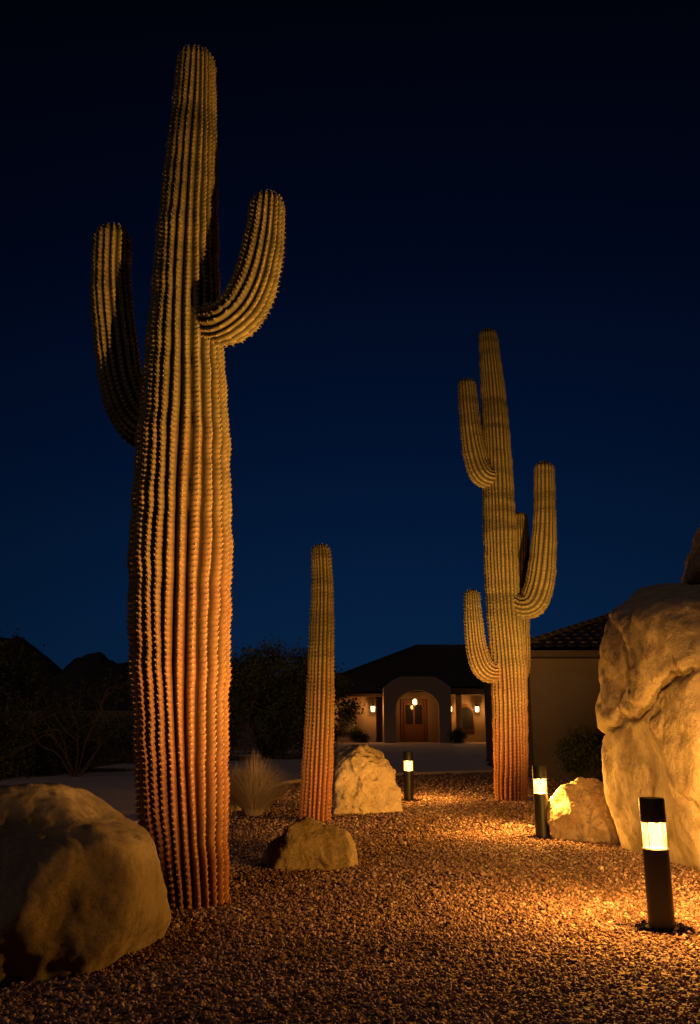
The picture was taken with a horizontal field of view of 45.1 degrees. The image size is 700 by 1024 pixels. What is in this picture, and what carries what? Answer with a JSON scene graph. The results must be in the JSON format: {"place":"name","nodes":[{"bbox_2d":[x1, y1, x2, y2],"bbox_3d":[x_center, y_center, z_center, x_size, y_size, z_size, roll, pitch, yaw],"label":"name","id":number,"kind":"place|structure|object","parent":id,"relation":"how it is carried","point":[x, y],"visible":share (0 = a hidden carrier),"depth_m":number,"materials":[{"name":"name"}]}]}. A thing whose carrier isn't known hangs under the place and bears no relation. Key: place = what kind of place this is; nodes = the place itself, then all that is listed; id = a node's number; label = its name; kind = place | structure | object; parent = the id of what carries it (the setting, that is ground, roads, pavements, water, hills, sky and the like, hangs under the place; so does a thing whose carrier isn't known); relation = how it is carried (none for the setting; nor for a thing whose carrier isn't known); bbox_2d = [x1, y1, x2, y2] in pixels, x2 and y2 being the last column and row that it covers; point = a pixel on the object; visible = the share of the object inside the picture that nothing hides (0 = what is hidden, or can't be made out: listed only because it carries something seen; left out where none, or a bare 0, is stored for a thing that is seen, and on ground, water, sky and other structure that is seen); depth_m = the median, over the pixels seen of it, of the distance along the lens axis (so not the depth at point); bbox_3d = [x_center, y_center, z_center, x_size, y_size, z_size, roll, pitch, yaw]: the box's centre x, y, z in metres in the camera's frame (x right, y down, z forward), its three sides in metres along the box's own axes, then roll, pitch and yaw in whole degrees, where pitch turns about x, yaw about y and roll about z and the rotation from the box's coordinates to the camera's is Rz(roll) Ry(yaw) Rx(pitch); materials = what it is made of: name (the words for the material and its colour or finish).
{"place":"outdoors","nodes":[
{"label":"outdoors","id":0,"kind":"place"},
{"bbox_2d":[0,637,61,682],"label":"hill","id":1,"kind":"structure","parent":0,"point":[53,669],"depth_m":410.65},
{"bbox_2d":[1,652,132,710],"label":"hill","id":2,"kind":"structure","parent":0,"point":[93,668],"depth_m":310.51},
{"bbox_2d":[0,743,488,819],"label":"driveway","id":3,"kind":"structure","parent":0,"point":[114,787],"depth_m":24.66,"materials":[{"name":"concrete"}]},
{"bbox_2d":[345,692,485,741],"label":"walls","id":4,"kind":"structure","parent":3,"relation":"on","point":[478,734],"depth_m":46.27,"materials":[{"name":"paint"}]},
{"bbox_2d":[345,694,382,696],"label":"wing roof fascia","id":5,"kind":"structure","parent":4,"relation":"attached to","point":[367,695],"depth_m":44.99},
{"bbox_2d":[404,702,423,741],"bbox_3d":[3.500,11.519,46.098,1.100,2.150,0.130,0,-14,0],"label":"door","id":6,"kind":"structure","parent":4,"relation":"attached to","point":[413,732],"depth_m":45.96,"materials":[{"name":"brown wood"}]},
{"bbox_2d":[406,705,412,723],"bbox_3d":[3.250,11.087,46.122,0.400,1.000,0.029,0,-14,0],"label":"door panel","id":7,"kind":"structure","parent":6,"relation":"attached to","point":[409,714],"depth_m":46.11,"materials":[{"name":"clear glass"}]},
{"bbox_2d":[415,705,421,723],"bbox_3d":[3.750,11.087,46.122,0.400,1.000,0.029,0,-14,0],"label":"door panel","id":8,"kind":"structure","parent":6,"relation":"attached to","point":[418,714],"depth_m":46.11,"materials":[{"name":"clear glass"}]},
{"bbox_2d":[401,700,426,741],"bbox_3d":[3.500,11.456,46.154,1.400,2.300,0.070,0,-14,0],"label":"door frame","id":9,"kind":"object","parent":4,"relation":"attached to","point":[402,722],"visible":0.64,"depth_m":46.14,"materials":[{"name":"brown wood"}]},
{"bbox_2d":[357,688,483,691],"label":"roof fascia","id":10,"kind":"structure","parent":4,"relation":"on","point":[451,688],"depth_m":45.95,"materials":[{"name":"brown wood"}]},
{"bbox_2d":[338,644,489,687],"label":"roof","id":11,"kind":"structure","parent":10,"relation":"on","point":[447,664],"depth_m":48.89,"materials":[{"name":"tile"}]},
{"bbox_2d":[462,705,474,729],"bbox_3d":[6.350,11.285,46.197,0.960,1.356,0.090,0,-14,0],"label":"window surround","id":12,"kind":"object","parent":4,"relation":"attached to","point":[471,708],"visible":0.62,"depth_m":46.21,"materials":[{"name":"brown paint"}]},
{"bbox_2d":[462,707,473,729],"bbox_3d":[6.350,11.297,46.137,0.800,1.200,0.001,0,-14,0],"label":"window","id":13,"kind":"structure","parent":12,"relation":"in","point":[467,718],"depth_m":46.12,"materials":[{"name":"brown glass"}]},
{"bbox_2d":[383,677,451,742],"bbox_3d":[3.500,10.365,43.845,3.500,3.500,0.500,0,-14,0],"label":"entry portal","id":14,"kind":"object","parent":3,"relation":"on","point":[435,688],"visible":0.88,"depth_m":43.77,"materials":[{"name":"paint"}]},
{"bbox_2d":[339,708,354,731],"bbox_3d":[-0.150,11.092,44.952,0.850,1.225,0.001,0,-14,0],"label":"window","id":15,"kind":"structure","parent":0,"point":[352,727],"depth_m":44.88,"materials":[{"name":"brown glass"}]},
{"bbox_2d":[0,742,699,1023],"bbox_3d":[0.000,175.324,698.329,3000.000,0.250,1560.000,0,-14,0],"label":"ground","id":16,"kind":"structure","parent":0,"point":[160,995],"depth_m":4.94,"materials":[{"name":"brown gravel"}]},
{"bbox_2d":[0,621,53,707],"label":"mesquite tree","id":17,"kind":"object","parent":16,"relation":"on","point":[12,679],"visible":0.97,"depth_m":27.73,"materials":[{"name":"green plant"}]},
{"bbox_2d":[0,693,117,774],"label":"creosote bush","id":18,"kind":"object","parent":16,"relation":"on","point":[47,756],"visible":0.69,"depth_m":22.20,"materials":[{"name":"green plant"}]},
{"bbox_2d":[0,665,132,778],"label":"ocotillo shrub","id":19,"kind":"object","parent":16,"relation":"on","point":[70,771],"visible":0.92,"depth_m":20.46,"materials":[{"name":"green plant"}]},
{"bbox_2d":[0,783,170,985],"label":"boulder","id":20,"kind":"object","parent":16,"relation":"on","point":[83,890],"visible":0.89,"depth_m":4.46,"materials":[{"name":"stone"}]},
{"bbox_2d":[15,711,269,750],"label":"garden wall","id":21,"kind":"structure","parent":16,"relation":"on","point":[247,735],"depth_m":34.90,"materials":[{"name":"paint"}]},
{"bbox_2d":[88,45,285,910],"bbox_3d":[-1.467,-0.683,7.155,1.944,7.713,0.857,-3,-14,13],"label":"saguaro cactus","id":22,"kind":"object","parent":16,"relation":"on","point":[166,409],"visible":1,"depth_m":6.78,"materials":[{"name":"beige"}]},
{"bbox_2d":[228,764,244,810],"bbox_3d":[-1.751,4.174,12.873,1.028,0.728,1.035,0,-14,0],"label":"desert grass clump","id":23,"kind":"object","parent":16,"relation":"on","point":[233,807],"visible":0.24,"depth_m":12.69,"materials":[{"name":"beige plant"}]},
{"bbox_2d":[229,646,275,710],"bbox_3d":[-5.324,8.906,38.791,5.795,5.195,8.198,3,-14,-12],"label":"palo verde tree","id":24,"kind":"object","parent":16,"relation":"on","point":[247,677],"visible":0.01,"depth_m":37.64,"materials":[{"name":"green plant"}]},
{"bbox_2d":[228,752,300,816],"bbox_3d":[-1.379,3.875,12.120,1.590,0.944,1.594,0,-14,0],"label":"desert grass clump","id":25,"kind":"object","parent":16,"relation":"on","point":[252,796],"visible":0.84,"depth_m":11.90,"materials":[{"name":"beige plant"}]},
{"bbox_2d":[228,634,369,760],"bbox_3d":[-2.700,6.677,30.406,6.103,4.384,5.399,6,-15,-24],"label":"palo verde tree","id":26,"kind":"object","parent":16,"relation":"on","point":[284,707],"visible":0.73,"depth_m":29.31,"materials":[{"name":"green plant"}]},
{"bbox_2d":[262,817,357,870],"bbox_3d":[-0.373,3.192,7.890,0.905,0.658,0.646,0,-14,0],"label":"boulder","id":27,"kind":"object","parent":16,"relation":"on","point":[304,843],"visible":0.68,"depth_m":7.66,"materials":[{"name":"stone"}]},
{"bbox_2d":[132,762,493,822],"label":"driveway kerb","id":28,"kind":"structure","parent":16,"relation":"on","point":[487,766],"depth_m":21.67,"materials":[{"name":"concrete"}]},
{"bbox_2d":[298,543,334,821],"bbox_3d":[-0.454,2.369,11.839,0.518,3.975,0.478,0,-14,0],"label":"saguaro cactus","id":29,"kind":"object","parent":16,"relation":"on","point":[316,787],"visible":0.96,"depth_m":11.64,"materials":[{"name":"beige"}]},
{"bbox_2d":[283,697,375,741],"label":"wing walls","id":30,"kind":"structure","parent":16,"relation":"on","point":[366,721],"depth_m":45.05,"materials":[{"name":"beige paint"}]},
{"bbox_2d":[338,706,356,732],"bbox_3d":[-0.150,11.078,45.012,1.020,1.384,0.090,0,-14,0],"label":"window surround","id":31,"kind":"object","parent":30,"relation":"attached to","point":[355,721],"visible":0.23,"depth_m":44.93,"materials":[{"name":"brown paint"}]},
{"bbox_2d":[334,672,382,691],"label":"wing roof","id":32,"kind":"structure","parent":30,"relation":"on","point":[365,687],"depth_m":45.70,"materials":[{"name":"tile"}]},
{"bbox_2d":[334,727,344,739],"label":"creosote bush","id":33,"kind":"object","parent":16,"relation":"on","point":[340,731],"visible":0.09,"depth_m":43.30,"materials":[{"name":"green plant"}]},
{"bbox_2d":[346,726,370,742],"bbox_3d":[0.473,11.555,43.728,1.181,0.993,1.557,7,-16,-25],"label":"creosote bush","id":34,"kind":"object","parent":16,"relation":"on","point":[356,734],"visible":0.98,"depth_m":43.52,"materials":[{"name":"green plant"}]},
{"bbox_2d":[331,744,402,814],"bbox_3d":[0.208,4.125,12.772,1.210,1.172,1.269,0,-14,0],"label":"boulder","id":35,"kind":"object","parent":16,"relation":"on","point":[364,780],"visible":0.73,"depth_m":12.47,"materials":[{"name":"stone"}]},
{"bbox_2d":[382,692,383,742],"bbox_3d":[1.855,10.983,45.082,0.190,2.900,2.200,0,-14,0],"label":"portal side","id":36,"kind":"object","parent":16,"relation":"on","point":[382,722],"visible":0.14,"depth_m":45.60,"materials":[{"name":"paint"}]},
{"bbox_2d":[403,751,413,800],"bbox_3d":[1.000,4.517,14.395,0.210,0.820,0.210,0,-14,0],"label":"bollard light","id":37,"kind":"object","parent":16,"relation":"on","point":[408,784],"visible":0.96,"depth_m":14.32,"materials":[{"name":"black metal"}]},
{"bbox_2d":[447,726,468,742],"bbox_3d":[5.478,11.349,42.914,1.255,0.980,1.393,0,-14,0],"label":"creosote bush","id":38,"kind":"object","parent":16,"relation":"on","point":[458,735],"visible":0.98,"depth_m":42.70,"materials":[{"name":"green plant"}]},
{"bbox_2d":[455,695,462,742],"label":"porch column","id":39,"kind":"structure","parent":16,"relation":"on","point":[458,702],"depth_m":44.39,"materials":[{"name":"paint"}]},
{"bbox_2d":[457,328,557,801],"bbox_3d":[3.012,0.712,15.396,1.716,8.984,1.297,11,-18,-38],"label":"saguaro cactus","id":40,"kind":"object","parent":16,"relation":"on","point":[519,584],"visible":0.98,"depth_m":15.18,"materials":[{"name":"beige"}]},
{"bbox_2d":[468,613,608,778],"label":"stucco garage","id":41,"kind":"structure","parent":16,"relation":"on","point":[563,686],"depth_m":20.35,"materials":[{"name":"paint"}]},
{"bbox_2d":[532,765,551,838],"bbox_3d":[2.228,3.377,9.825,0.210,0.820,0.210,0,-14,0],"label":"bollard light","id":42,"kind":"object","parent":16,"relation":"on","point":[542,829],"visible":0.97,"depth_m":9.75,"materials":[{"name":"black metal"}]},
{"bbox_2d":[550,724,602,780],"bbox_3d":[5.321,5.286,18.474,1.832,1.315,1.616,0,-14,0],"label":"creosote bush","id":43,"kind":"object","parent":16,"relation":"on","point":[577,751],"visible":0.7,"depth_m":18.36,"materials":[{"name":"green plant"}]},
{"bbox_2d":[546,777,619,842],"bbox_3d":[2.795,3.580,9.738,1.007,1.005,0.878,8,-16,-30],"label":"boulder","id":44,"kind":"object","parent":16,"relation":"on","point":[578,809],"visible":0.56,"depth_m":9.52,"materials":[{"name":"stone"}]},
{"bbox_2d":[595,525,699,871],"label":"boulder","id":45,"kind":"object","parent":16,"relation":"on","point":[647,708],"visible":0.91,"depth_m":8.07,"materials":[{"name":"stone"}]},
{"bbox_2d":[638,797,678,932],"bbox_3d":[2.020,2.310,5.546,0.210,0.820,0.210,0,-14,0],"label":"bollard light","id":46,"kind":"object","parent":16,"relation":"on","point":[659,891],"visible":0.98,"depth_m":5.47,"materials":[{"name":"black metal"}]},
{"bbox_3d":[7.750,10.971,44.415,0.300,2.600,0.300,0,-14,0],"label":"porch column","id":47,"kind":"object","parent":16,"relation":"on","visible":0},
{"bbox_2d":[451,689,483,694],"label":"porch beam","id":48,"kind":"structure","parent":47,"relation":"on","point":[467,691],"depth_m":44.57,"materials":[{"name":"brown wood"}]},
{"bbox_2d":[0,0,699,675],"label":"sky","id":49,"kind":"structure","parent":0,"point":[443,172],"materials":[{"name":"blue"}]}
]}

